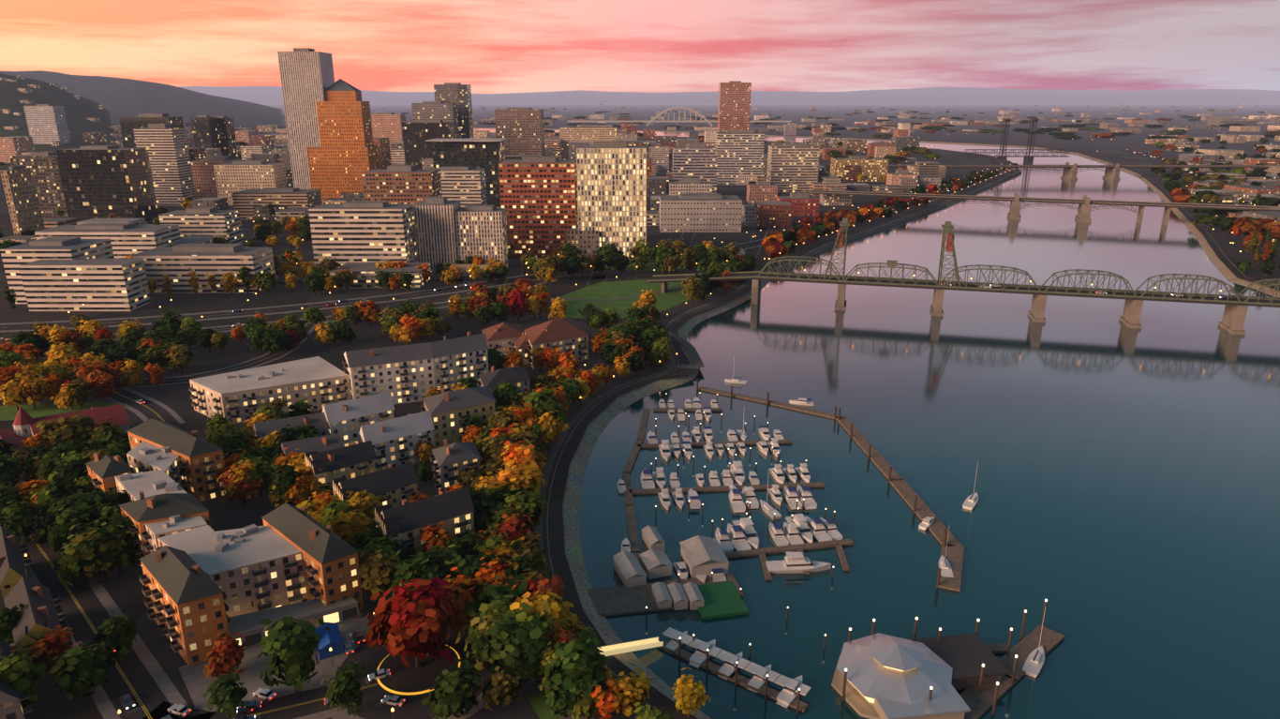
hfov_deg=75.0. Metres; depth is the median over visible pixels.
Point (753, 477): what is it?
boat
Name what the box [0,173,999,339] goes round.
white road lines
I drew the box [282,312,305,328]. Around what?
tree
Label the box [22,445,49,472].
tree
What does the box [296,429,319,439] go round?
tree
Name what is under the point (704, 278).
tree
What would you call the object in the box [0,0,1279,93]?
sky
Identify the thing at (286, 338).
tree
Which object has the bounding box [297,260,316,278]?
tree
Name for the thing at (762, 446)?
boat
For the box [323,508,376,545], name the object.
tree
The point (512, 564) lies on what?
tree
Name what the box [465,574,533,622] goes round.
tree
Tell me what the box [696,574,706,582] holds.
boat
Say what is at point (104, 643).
yellow road lines
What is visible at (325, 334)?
tree
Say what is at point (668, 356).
tree
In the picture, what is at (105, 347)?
tree
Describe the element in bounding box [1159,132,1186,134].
tree
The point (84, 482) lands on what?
tree
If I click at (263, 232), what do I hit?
tree
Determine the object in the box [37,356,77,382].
tree
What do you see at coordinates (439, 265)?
tree
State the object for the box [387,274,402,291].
tree
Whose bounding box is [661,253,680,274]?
tree
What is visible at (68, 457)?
tree
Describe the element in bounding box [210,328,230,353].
tree
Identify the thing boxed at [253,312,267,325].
tree
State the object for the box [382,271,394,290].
tree
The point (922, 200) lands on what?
tree
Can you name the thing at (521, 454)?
tree
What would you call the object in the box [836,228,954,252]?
hawthorne counterweights
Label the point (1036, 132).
tree
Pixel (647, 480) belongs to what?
boat
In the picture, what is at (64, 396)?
tree
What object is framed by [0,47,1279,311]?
downtown buildings
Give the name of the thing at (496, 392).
tree
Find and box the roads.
[0,133,1011,718]
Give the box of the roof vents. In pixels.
[119,368,283,551]
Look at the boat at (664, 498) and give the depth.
265.20 m
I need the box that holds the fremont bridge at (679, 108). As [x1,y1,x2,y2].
[567,106,791,126]
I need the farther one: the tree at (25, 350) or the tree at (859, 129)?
the tree at (859, 129)
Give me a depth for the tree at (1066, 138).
2563.51 m
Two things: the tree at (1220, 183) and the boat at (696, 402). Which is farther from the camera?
the tree at (1220, 183)
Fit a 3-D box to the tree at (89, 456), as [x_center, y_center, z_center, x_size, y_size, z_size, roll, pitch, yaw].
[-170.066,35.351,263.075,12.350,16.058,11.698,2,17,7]
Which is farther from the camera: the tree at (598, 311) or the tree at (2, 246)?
the tree at (2, 246)
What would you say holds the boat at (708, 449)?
on the river water
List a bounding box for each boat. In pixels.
[617,478,625,492]
[621,536,630,551]
[640,468,654,489]
[646,431,657,443]
[653,466,666,488]
[657,488,670,510]
[658,399,666,407]
[658,439,671,461]
[665,630,687,653]
[667,399,674,407]
[668,409,675,419]
[669,443,681,458]
[669,472,680,487]
[670,431,679,443]
[671,488,684,508]
[673,561,687,579]
[676,408,684,420]
[680,441,692,459]
[682,430,691,442]
[684,398,692,407]
[686,488,700,508]
[687,639,715,668]
[691,426,701,442]
[692,397,700,407]
[695,409,702,419]
[695,473,704,486]
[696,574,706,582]
[702,406,712,421]
[702,426,714,441]
[703,441,714,458]
[708,470,720,486]
[710,399,717,407]
[710,567,726,581]
[714,443,724,456]
[714,526,733,551]
[717,652,742,679]
[721,469,733,485]
[724,357,746,384]
[725,443,735,456]
[727,429,737,441]
[727,522,751,550]
[728,461,745,485]
[728,468,742,495]
[729,487,745,512]
[732,517,759,549]
[735,442,745,455]
[736,418,746,440]
[742,485,759,508]
[746,664,771,692]
[747,469,759,484]
[756,441,768,455]
[758,425,770,440]
[759,480,781,519]
[765,551,831,573]
[767,437,780,457]
[767,484,782,506]
[768,521,788,546]
[769,463,785,483]
[773,429,784,439]
[775,674,802,708]
[782,463,797,482]
[783,485,803,509]
[783,521,803,544]
[785,513,812,542]
[788,397,814,405]
[795,462,810,482]
[796,484,817,509]
[804,515,832,541]
[819,516,842,540]
[918,516,934,530]
[938,526,953,577]
[962,461,978,509]
[1022,607,1045,677]
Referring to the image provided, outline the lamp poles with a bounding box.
[26,119,1243,718]
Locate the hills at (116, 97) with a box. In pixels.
[0,70,282,129]
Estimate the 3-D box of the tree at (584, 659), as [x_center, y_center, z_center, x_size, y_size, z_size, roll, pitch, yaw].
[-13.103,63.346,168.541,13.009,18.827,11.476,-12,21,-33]
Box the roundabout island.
[378,644,458,692]
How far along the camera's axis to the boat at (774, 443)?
304.36 m
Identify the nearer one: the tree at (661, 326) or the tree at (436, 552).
the tree at (436, 552)
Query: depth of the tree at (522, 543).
217.03 m
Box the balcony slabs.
[0,335,591,714]
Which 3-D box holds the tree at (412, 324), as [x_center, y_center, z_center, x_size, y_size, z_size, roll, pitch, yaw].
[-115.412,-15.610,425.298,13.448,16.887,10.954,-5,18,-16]
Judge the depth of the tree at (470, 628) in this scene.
179.52 m
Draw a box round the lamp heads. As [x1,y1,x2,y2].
[24,119,1279,713]
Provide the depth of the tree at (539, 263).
568.06 m
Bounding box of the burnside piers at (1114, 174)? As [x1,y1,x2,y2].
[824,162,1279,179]
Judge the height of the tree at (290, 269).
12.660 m
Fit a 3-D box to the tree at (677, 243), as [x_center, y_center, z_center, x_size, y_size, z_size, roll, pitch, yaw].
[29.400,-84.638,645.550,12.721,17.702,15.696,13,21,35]
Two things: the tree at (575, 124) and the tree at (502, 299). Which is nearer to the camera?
the tree at (502, 299)
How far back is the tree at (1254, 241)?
675.25 m
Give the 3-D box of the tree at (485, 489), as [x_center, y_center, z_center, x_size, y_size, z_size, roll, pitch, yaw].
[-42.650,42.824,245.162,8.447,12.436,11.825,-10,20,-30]
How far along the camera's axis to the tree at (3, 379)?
343.35 m
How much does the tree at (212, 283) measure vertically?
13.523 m
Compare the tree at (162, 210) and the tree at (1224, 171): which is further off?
the tree at (1224, 171)
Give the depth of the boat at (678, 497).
265.90 m
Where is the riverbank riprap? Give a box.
[547,280,770,718]
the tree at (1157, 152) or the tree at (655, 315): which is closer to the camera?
the tree at (655, 315)
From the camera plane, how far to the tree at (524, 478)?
248.03 m
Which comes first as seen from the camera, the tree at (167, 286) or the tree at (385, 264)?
the tree at (167, 286)
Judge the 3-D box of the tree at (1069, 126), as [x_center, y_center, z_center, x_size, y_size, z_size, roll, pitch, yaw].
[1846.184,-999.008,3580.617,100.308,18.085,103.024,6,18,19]
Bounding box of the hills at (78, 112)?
[0,73,114,170]
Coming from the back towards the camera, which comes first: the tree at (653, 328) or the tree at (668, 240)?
the tree at (668, 240)
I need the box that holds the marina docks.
[586,386,1064,718]
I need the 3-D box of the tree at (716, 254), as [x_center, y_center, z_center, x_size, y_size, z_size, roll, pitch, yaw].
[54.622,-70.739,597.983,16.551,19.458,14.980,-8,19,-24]
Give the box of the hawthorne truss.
[646,217,1279,305]
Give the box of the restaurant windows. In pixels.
[864,665,903,702]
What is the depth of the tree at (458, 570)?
201.11 m
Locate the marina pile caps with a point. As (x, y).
(940, 629)
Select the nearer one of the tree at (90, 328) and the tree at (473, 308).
the tree at (90, 328)
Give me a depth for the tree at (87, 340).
409.79 m
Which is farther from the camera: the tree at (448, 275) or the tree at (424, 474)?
the tree at (448, 275)
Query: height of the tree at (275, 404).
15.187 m
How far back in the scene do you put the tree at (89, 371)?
346.64 m
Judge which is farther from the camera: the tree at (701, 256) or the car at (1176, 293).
the tree at (701, 256)
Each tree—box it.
[0,238,21,246]
[0,245,10,256]
[0,341,15,351]
[0,342,11,353]
[0,349,33,367]
[0,362,24,384]
[0,364,16,390]
[0,376,25,410]
[0,438,19,458]
[0,447,25,490]
[0,481,26,505]
[0,485,20,512]
[0,499,38,544]
[0,511,8,524]
[0,602,25,651]
[0,651,52,708]
[1,496,34,520]
[2,285,16,310]
[10,327,47,358]
[11,446,35,479]
[12,342,44,365]
[12,373,52,409]
[14,357,48,384]
[14,478,49,516]
[21,226,35,235]
[21,431,57,448]
[21,450,50,483]
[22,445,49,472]
[27,624,75,680]
[28,455,59,484]
[29,482,68,516]
[29,512,57,544]
[30,437,60,461]
[31,318,52,333]
[31,334,54,362]
[31,357,48,367]
[34,416,88,448]
[35,444,75,484]
[37,323,53,351]
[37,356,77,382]
[39,501,94,551]
[40,636,129,699]
[43,370,63,384]
[43,372,65,400]
[44,342,81,358]
[44,526,100,585]
[46,324,69,349]
[46,344,79,363]
[46,476,83,505]
[46,488,94,515]
[47,450,89,483]
[49,457,87,491]
[50,338,77,353]
[50,383,83,409]
[51,440,88,453]
[53,408,96,448]
[56,208,64,216]
[56,327,88,352]
[56,518,106,550]
[60,379,89,404]
[61,364,83,384]
[61,368,76,382]
[64,355,89,370]
[65,375,94,408]
[68,312,96,336]
[68,366,85,381]
[68,522,124,583]
[70,342,86,357]
[71,476,94,490]
[72,484,94,506]
[73,519,128,580]
[74,318,107,339]
[74,353,112,367]
[75,359,118,392]
[76,351,99,363]
[80,447,110,466]
[81,335,94,351]
[85,337,122,358]
[85,433,106,453]
[85,473,93,485]
[87,488,104,509]
[88,418,121,441]
[88,481,130,524]
[91,502,122,528]
[91,612,137,655]
[92,327,117,347]
[92,372,119,401]
[95,422,130,450]
[101,441,131,461]
[101,443,128,464]
[101,515,138,574]
[104,343,137,370]
[106,509,143,567]
[107,358,124,384]
[116,317,139,340]
[118,337,135,349]
[119,325,150,352]
[119,357,144,387]
[130,321,147,329]
[135,329,165,346]
[135,338,163,348]
[135,342,156,366]
[136,342,169,370]
[143,361,168,387]
[147,276,158,297]
[149,320,161,329]
[151,216,160,224]
[152,325,178,338]
[157,206,168,214]
[157,306,181,337]
[157,331,173,347]
[158,342,199,372]
[162,274,174,297]
[163,348,178,371]
[168,336,188,349]
[175,326,200,348]
[179,314,203,342]
[181,200,192,208]
[185,267,199,296]
[195,326,215,352]
[202,631,246,676]
[203,665,247,717]
[205,412,231,439]
[207,273,217,295]
[208,419,238,443]
[209,429,226,446]
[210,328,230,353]
[212,237,230,243]
[215,448,248,490]
[216,457,258,505]
[217,429,246,453]
[218,445,238,455]
[218,464,265,505]
[220,269,238,295]
[223,450,241,459]
[224,425,255,451]
[229,325,247,342]
[232,455,279,497]
[236,141,248,146]
[236,447,265,464]
[237,266,254,293]
[242,239,255,247]
[242,315,267,340]
[243,410,276,426]
[244,419,261,444]
[246,437,264,451]
[247,322,270,352]
[249,271,264,291]
[249,445,276,461]
[253,216,264,224]
[253,271,278,292]
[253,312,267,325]
[253,395,287,418]
[253,403,288,419]
[255,222,272,244]
[257,428,287,447]
[257,613,331,695]
[261,328,283,357]
[264,320,281,335]
[265,235,279,249]
[265,441,282,461]
[266,203,275,216]
[266,220,273,229]
[267,463,303,504]
[268,446,299,478]
[268,484,294,508]
[269,451,286,460]
[270,219,282,237]
[271,330,295,353]
[271,424,301,447]
[272,253,279,268]
[273,261,283,277]
[273,316,286,330]
[277,259,297,279]
[279,248,297,265]
[279,326,297,340]
[279,448,309,474]
[280,265,299,280]
[281,215,291,231]
[282,216,294,229]
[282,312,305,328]
[283,251,293,266]
[283,272,299,291]
[284,220,300,235]
[284,328,300,349]
[284,475,321,506]
[285,235,297,248]
[285,398,314,416]
[287,321,308,343]
[288,251,303,269]
[289,236,302,250]
[290,418,322,437]
[291,215,305,223]
[294,222,310,235]
[295,465,314,498]
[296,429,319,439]
[296,491,327,527]
[297,218,310,226]
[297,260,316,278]
[298,225,312,244]
[298,465,325,491]
[300,304,327,325]
[302,272,323,295]
[309,263,327,293]
[310,481,333,496]
[312,322,334,346]
[312,484,339,515]
[316,256,340,276]
[317,273,327,293]
[320,493,359,526]
[321,657,366,715]
[323,274,337,294]
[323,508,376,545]
[324,322,340,343]
[330,305,346,322]
[330,319,348,342]
[333,325,357,343]
[334,269,354,291]
[337,267,355,289]
[341,301,364,326]
[345,490,390,525]
[348,521,383,563]
[354,299,384,325]
[356,534,398,564]
[357,536,401,597]
[357,570,456,669]
[367,521,378,531]
[374,261,392,268]
[374,268,390,291]
[374,538,416,564]
[374,580,424,655]
[377,312,401,338]
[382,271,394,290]
[382,305,404,316]
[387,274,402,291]
[388,259,411,267]
[388,322,401,342]
[388,549,432,595]
[394,270,403,290]
[395,297,415,315]
[395,325,416,344]
[397,305,407,316]
[399,268,414,292]
[399,313,426,343]
[403,300,422,315]
[405,490,433,503]
[409,544,456,562]
[411,299,434,314]
[413,311,426,335]
[413,550,457,580]
[414,440,434,455]
[415,442,438,463]
[416,261,432,281]
[416,461,434,485]
[418,304,440,321]
[418,317,439,340]
[419,544,473,580]
[420,390,436,405]
[420,520,453,552]
[421,657,482,718]
[424,383,443,394]
[427,614,451,655]
[431,315,452,336]
[431,528,483,554]
[433,261,445,275]
[438,267,456,287]
[439,261,452,274]
[443,565,479,635]
[445,482,465,492]
[446,293,461,319]
[447,546,476,565]
[448,264,463,281]
[448,301,462,318]
[448,571,482,632]
[450,383,467,390]
[451,550,502,577]
[455,258,464,264]
[455,375,479,387]
[455,601,517,669]
[456,465,481,486]
[456,485,476,495]
[459,297,476,318]
[461,415,488,431]
[461,424,481,442]
[463,253,474,264]
[465,292,493,318]
[465,297,476,319]
[465,474,481,491]
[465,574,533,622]
[465,610,486,657]
[466,263,483,282]
[466,595,532,629]
[466,612,551,690]
[467,609,494,660]
[468,290,491,299]
[469,491,485,512]
[469,556,513,599]
[470,282,493,299]
[471,485,486,497]
[472,491,496,536]
[473,256,485,264]
[473,300,490,317]
[473,531,514,557]
[474,305,494,327]
[474,424,492,443]
[475,440,485,458]
[475,471,499,490]
[475,529,491,552]
[476,425,489,444]
[476,431,521,461]
[476,457,505,476]
[476,664,525,711]
[478,122,495,124]
[478,269,494,283]
[478,519,503,537]
[480,426,506,443]
[481,263,496,282]
[481,486,505,502]
[482,539,516,557]
[483,501,508,530]
[485,479,517,504]
[486,548,506,561]
[487,347,506,369]
[487,410,498,429]
[487,458,543,493]
[487,512,509,529]
[487,544,510,561]
[488,256,499,266]
[488,403,520,430]
[489,301,511,323]
[490,423,518,437]
[490,456,505,476]
[491,261,509,280]
[491,283,502,302]
[491,296,508,306]
[491,379,521,411]
[491,506,533,545]
[491,556,518,568]
[493,263,508,282]
[493,484,550,534]
[495,280,518,298]
[498,377,520,410]
[498,440,547,487]
[498,558,522,563]
[500,440,542,468]
[502,401,522,413]
[502,555,532,585]
[503,286,529,311]
[503,347,527,367]
[505,422,525,436]
[506,293,530,321]
[507,535,546,561]
[508,425,550,462]
[509,401,536,431]
[509,531,547,571]
[509,538,550,574]
[509,590,578,628]
[510,278,536,290]
[510,388,531,407]
[511,583,532,604]
[512,562,549,589]
[516,283,535,297]
[517,609,575,675]
[518,438,536,454]
[520,252,530,271]
[521,590,571,621]
[522,383,571,421]
[523,254,535,272]
[523,427,547,452]
[525,293,543,318]
[526,422,547,445]
[526,573,565,603]
[528,664,544,687]
[529,375,539,391]
[530,346,544,371]
[531,253,560,283]
[531,372,553,388]
[532,258,546,282]
[533,256,544,271]
[533,282,550,301]
[533,409,569,449]
[534,291,550,316]
[535,383,571,402]
[536,345,562,372]
[537,666,577,717]
[539,622,581,697]
[539,634,567,690]
[540,415,561,443]
[541,635,607,699]
[543,262,558,284]
[544,373,573,401]
[546,363,569,383]
[548,297,570,318]
[549,249,559,257]
[553,390,568,414]
[554,241,581,257]
[555,253,566,275]
[558,350,580,379]
[558,377,579,411]
[559,251,587,279]
[561,242,585,255]
[561,620,585,637]
[565,684,605,718]
[566,122,584,126]
[569,378,583,406]
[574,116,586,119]
[575,368,598,397]
[575,376,590,401]
[575,624,595,640]
[576,253,592,279]
[576,666,610,714]
[577,303,598,325]
[583,307,596,329]
[587,253,600,267]
[587,667,627,718]
[589,253,607,275]
[589,308,607,332]
[589,310,607,334]
[589,363,608,389]
[590,328,608,356]
[593,240,623,271]
[597,339,616,368]
[598,363,615,385]
[599,323,610,339]
[601,663,612,679]
[602,306,621,328]
[605,328,633,345]
[606,323,631,346]
[608,324,636,338]
[608,342,633,362]
[610,250,631,274]
[610,355,630,379]
[610,668,651,715]
[615,334,634,357]
[618,319,634,346]
[623,345,646,372]
[624,304,649,322]
[624,316,647,345]
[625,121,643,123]
[625,350,645,375]
[628,245,638,258]
[629,255,648,274]
[632,287,657,309]
[633,701,673,718]
[634,238,652,267]
[636,326,662,349]
[638,316,655,342]
[638,342,652,364]
[640,301,656,318]
[643,304,662,321]
[644,349,663,369]
[645,241,676,274]
[647,316,661,331]
[647,321,669,333]
[649,344,672,365]
[650,339,670,367]
[652,334,671,348]
[654,238,671,250]
[654,326,669,339]
[659,238,678,254]
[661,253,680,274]
[662,125,682,129]
[665,241,681,273]
[670,667,710,717]
[672,238,684,257]
[679,244,699,273]
[681,274,701,303]
[687,282,708,304]
[693,241,709,253]
[693,244,705,262]
[694,271,715,292]
[696,257,710,272]
[698,248,709,264]
[699,268,714,284]
[699,281,712,295]
[701,240,717,248]
[702,247,728,263]
[702,258,714,272]
[702,258,725,272]
[706,244,725,260]
[706,266,725,292]
[717,270,738,293]
[718,262,742,274]
[721,241,742,262]
[724,255,740,266]
[736,260,751,282]
[740,254,757,273]
[741,252,756,260]
[759,121,773,125]
[760,236,777,251]
[766,244,778,258]
[767,230,782,237]
[769,233,784,244]
[772,242,786,260]
[781,230,797,243]
[782,244,788,253]
[783,240,796,253]
[790,223,802,228]
[796,228,809,239]
[796,235,806,249]
[800,217,812,226]
[801,225,809,230]
[802,126,819,130]
[806,230,815,245]
[808,225,821,242]
[813,212,825,223]
[816,220,825,226]
[817,224,827,237]
[822,132,841,136]
[822,209,835,218]
[822,221,835,236]
[827,149,840,157]
[828,217,837,227]
[831,126,847,130]
[834,209,843,221]
[834,221,840,232]
[840,208,855,221]
[844,212,857,226]
[849,128,869,132]
[855,174,864,181]
[856,214,865,223]
[858,208,868,219]
[862,204,870,210]
[865,210,878,222]
[868,127,892,130]
[872,133,892,138]
[872,200,883,208]
[873,207,883,219]
[878,197,888,206]
[881,174,886,184]
[882,154,898,163]
[882,208,893,218]
[884,196,897,209]
[890,156,909,163]
[893,199,907,212]
[894,150,911,157]
[899,198,910,212]
[901,146,916,154]
[908,188,920,193]
[911,197,921,208]
[912,147,931,156]
[915,185,925,193]
[915,197,924,207]
[916,117,935,119]
[920,125,946,131]
[922,152,940,161]
[923,197,930,205]
[926,183,938,193]
[944,183,952,192]
[952,184,958,193]
[958,179,964,190]
[961,180,969,187]
[968,173,977,183]
[975,129,1004,134]
[980,174,987,181]
[986,171,993,178]
[991,168,998,177]
[1012,128,1030,132]
[1025,131,1045,134]
[1035,129,1054,133]
[1037,127,1062,131]
[1048,132,1077,135]
[1051,135,1082,140]
[1057,124,1082,128]
[1078,127,1105,131]
[1089,133,1117,138]
[1109,132,1133,135]
[1144,124,1164,128]
[1146,134,1178,138]
[1149,164,1165,177]
[1151,149,1164,156]
[1154,141,1164,148]
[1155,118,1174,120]
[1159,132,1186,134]
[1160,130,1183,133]
[1160,173,1180,179]
[1161,158,1177,164]
[1163,182,1170,189]
[1164,144,1176,150]
[1164,177,1173,182]
[1167,180,1181,189]
[1167,185,1176,193]
[1169,188,1190,198]
[1171,167,1182,174]
[1171,194,1200,203]
[1176,161,1188,169]
[1180,174,1196,185]
[1182,147,1194,151]
[1187,184,1197,190]
[1188,167,1199,173]
[1188,198,1198,208]
[1189,157,1204,162]
[1190,214,1220,228]
[1191,208,1212,214]
[1194,190,1216,202]
[1195,172,1205,179]
[1199,138,1211,145]
[1200,174,1207,179]
[1201,193,1210,203]
[1205,173,1227,179]
[1207,179,1228,188]
[1208,194,1219,204]
[1209,162,1224,173]
[1211,208,1238,215]
[1211,214,1237,226]
[1217,217,1234,232]
[1219,140,1227,145]
[1219,169,1230,173]
[1220,123,1244,128]
[1220,219,1234,233]
[1223,161,1233,169]
[1223,174,1233,179]
[1227,216,1262,241]
[1229,167,1246,174]
[1232,178,1248,184]
[1234,152,1245,159]
[1235,259,1252,273]
[1237,198,1246,204]
[1241,237,1251,253]
[1245,173,1262,177]
[1245,229,1260,253]
[1246,227,1267,235]
[1247,231,1264,245]
[1250,180,1263,186]
[1251,168,1266,177]
[1252,162,1267,170]
[1252,193,1262,205]
[1252,246,1261,264]
[1254,145,1265,150]
[1256,147,1266,154]
[1257,218,1279,231]
[1258,138,1269,144]
[1258,198,1279,206]
[1259,239,1273,264]
[1260,251,1276,276]
[1261,130,1279,134]
[1263,133,1279,137]
[1263,228,1279,242]
[1264,227,1272,242]
[1269,238,1278,259]
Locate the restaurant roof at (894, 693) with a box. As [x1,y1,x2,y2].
[836,632,970,718]
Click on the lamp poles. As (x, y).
(585, 366)
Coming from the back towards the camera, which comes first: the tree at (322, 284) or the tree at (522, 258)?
the tree at (522, 258)
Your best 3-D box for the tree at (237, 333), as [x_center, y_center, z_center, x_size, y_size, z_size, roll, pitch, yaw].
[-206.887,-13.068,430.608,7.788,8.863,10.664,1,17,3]
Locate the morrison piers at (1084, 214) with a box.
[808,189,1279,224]
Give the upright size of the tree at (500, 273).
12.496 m
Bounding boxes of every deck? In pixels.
[647,272,1279,307]
[807,190,1279,211]
[824,165,1269,167]
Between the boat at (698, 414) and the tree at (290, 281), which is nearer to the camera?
the boat at (698, 414)
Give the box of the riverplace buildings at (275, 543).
[0,317,589,718]
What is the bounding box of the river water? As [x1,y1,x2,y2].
[473,128,1279,718]
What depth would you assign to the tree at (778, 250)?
645.42 m
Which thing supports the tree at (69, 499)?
on the ground at (126, 592)
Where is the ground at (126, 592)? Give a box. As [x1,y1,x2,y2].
[0,103,1279,718]
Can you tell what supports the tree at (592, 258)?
on the roads
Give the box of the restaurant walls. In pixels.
[831,654,965,718]
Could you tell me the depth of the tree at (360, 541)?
217.04 m
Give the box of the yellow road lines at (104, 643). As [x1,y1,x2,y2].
[29,322,376,718]
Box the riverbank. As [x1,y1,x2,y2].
[473,127,1279,297]
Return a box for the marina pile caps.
[645,392,1047,689]
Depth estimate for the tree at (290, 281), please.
542.89 m
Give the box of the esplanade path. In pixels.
[534,272,758,718]
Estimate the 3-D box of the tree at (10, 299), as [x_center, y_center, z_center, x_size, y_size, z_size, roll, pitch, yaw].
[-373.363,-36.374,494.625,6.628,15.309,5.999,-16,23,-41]
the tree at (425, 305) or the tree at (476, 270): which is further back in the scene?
the tree at (476, 270)
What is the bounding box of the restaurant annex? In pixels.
[951,674,1001,690]
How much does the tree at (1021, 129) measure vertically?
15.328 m
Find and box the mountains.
[178,86,1279,103]
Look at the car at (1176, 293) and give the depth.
470.10 m
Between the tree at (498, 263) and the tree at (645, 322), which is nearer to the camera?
the tree at (645, 322)
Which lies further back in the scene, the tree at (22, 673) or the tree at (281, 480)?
the tree at (281, 480)
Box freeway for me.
[1120,149,1279,245]
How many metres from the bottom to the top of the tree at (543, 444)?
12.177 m
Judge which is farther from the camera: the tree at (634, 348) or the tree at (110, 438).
the tree at (634, 348)
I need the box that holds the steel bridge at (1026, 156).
[964,119,1068,161]
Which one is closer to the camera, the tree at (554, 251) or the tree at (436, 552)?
the tree at (436, 552)
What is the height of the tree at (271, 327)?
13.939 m
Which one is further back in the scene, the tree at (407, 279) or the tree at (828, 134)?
the tree at (828, 134)
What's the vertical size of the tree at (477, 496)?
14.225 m
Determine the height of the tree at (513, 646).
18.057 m
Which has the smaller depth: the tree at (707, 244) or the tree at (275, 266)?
the tree at (275, 266)
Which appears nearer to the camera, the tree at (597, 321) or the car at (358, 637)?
the car at (358, 637)
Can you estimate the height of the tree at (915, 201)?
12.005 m
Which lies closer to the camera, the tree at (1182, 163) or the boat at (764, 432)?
the boat at (764, 432)
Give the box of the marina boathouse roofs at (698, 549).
[612,524,811,695]
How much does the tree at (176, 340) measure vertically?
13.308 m
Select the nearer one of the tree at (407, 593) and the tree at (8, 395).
the tree at (407, 593)
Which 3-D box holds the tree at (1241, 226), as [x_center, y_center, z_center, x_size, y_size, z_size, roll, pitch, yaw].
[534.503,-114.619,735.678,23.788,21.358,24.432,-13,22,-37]
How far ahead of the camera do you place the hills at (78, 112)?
2118.51 m
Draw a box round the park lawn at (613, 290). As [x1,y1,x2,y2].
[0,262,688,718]
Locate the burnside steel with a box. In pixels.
[1012,167,1112,172]
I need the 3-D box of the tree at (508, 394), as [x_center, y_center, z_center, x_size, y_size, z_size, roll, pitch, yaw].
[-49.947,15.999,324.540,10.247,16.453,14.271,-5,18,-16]
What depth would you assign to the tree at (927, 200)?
980.13 m
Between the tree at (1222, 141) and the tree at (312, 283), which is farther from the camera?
the tree at (1222, 141)
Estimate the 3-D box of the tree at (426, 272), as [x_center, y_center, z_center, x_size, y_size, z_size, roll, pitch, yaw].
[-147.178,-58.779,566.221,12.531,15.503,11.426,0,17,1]
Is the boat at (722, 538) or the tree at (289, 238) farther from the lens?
the tree at (289, 238)
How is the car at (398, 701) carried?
on the roads
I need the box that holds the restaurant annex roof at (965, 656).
[908,633,1009,680]
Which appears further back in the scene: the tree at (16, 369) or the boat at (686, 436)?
the tree at (16, 369)
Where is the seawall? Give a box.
[491,132,1021,271]
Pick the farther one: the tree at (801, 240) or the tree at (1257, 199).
the tree at (1257, 199)
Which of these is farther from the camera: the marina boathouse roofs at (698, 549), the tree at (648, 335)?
the tree at (648, 335)
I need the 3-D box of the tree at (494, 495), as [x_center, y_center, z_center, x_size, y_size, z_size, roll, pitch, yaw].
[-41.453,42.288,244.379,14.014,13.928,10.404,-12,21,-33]
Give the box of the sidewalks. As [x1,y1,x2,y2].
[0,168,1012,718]
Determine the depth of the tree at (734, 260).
579.58 m
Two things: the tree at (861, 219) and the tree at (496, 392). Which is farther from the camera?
the tree at (861, 219)
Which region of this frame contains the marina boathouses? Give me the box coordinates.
[613,531,728,610]
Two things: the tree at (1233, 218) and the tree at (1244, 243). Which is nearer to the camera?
the tree at (1244, 243)
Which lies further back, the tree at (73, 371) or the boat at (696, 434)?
the tree at (73, 371)
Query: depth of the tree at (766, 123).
4076.70 m
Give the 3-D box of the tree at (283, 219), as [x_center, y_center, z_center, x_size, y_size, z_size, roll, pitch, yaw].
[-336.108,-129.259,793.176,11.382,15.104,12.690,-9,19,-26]
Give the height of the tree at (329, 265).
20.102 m
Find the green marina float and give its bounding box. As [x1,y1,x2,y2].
[697,580,748,619]
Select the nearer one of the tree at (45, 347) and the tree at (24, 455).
the tree at (24, 455)
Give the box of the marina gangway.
[597,636,663,655]
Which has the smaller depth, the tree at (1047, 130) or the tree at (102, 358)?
the tree at (102, 358)
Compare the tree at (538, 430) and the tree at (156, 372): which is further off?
the tree at (156, 372)
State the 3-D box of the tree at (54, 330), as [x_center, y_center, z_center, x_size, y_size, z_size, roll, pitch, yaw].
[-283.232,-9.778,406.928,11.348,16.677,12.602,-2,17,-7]
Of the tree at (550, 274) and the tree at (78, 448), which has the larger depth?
the tree at (550, 274)
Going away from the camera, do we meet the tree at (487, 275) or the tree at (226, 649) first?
the tree at (226, 649)
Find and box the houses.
[0,75,122,146]
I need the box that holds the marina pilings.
[645,378,1047,714]
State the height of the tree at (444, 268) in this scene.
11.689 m
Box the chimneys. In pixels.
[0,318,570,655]
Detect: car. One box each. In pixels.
[72,640,83,647]
[119,693,135,710]
[135,399,145,404]
[160,714,172,718]
[167,703,191,716]
[235,699,253,713]
[235,714,255,718]
[237,699,261,714]
[253,687,276,700]
[324,697,329,706]
[342,640,354,654]
[352,629,365,644]
[368,668,390,681]
[381,694,404,707]
[1171,292,1183,297]
[1219,295,1232,298]
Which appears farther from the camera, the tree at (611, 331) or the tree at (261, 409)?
the tree at (611, 331)
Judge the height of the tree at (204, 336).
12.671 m
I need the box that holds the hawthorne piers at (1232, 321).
[661,279,1248,334]
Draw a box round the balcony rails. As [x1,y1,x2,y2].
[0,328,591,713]
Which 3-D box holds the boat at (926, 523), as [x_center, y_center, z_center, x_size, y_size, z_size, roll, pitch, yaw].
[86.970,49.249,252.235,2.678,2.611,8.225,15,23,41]
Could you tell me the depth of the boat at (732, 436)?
315.24 m
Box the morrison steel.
[946,198,1140,213]
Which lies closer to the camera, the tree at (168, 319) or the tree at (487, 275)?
the tree at (168, 319)
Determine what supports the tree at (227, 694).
on the roads
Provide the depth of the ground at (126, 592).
539.84 m
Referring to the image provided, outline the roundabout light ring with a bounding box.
[376,644,460,695]

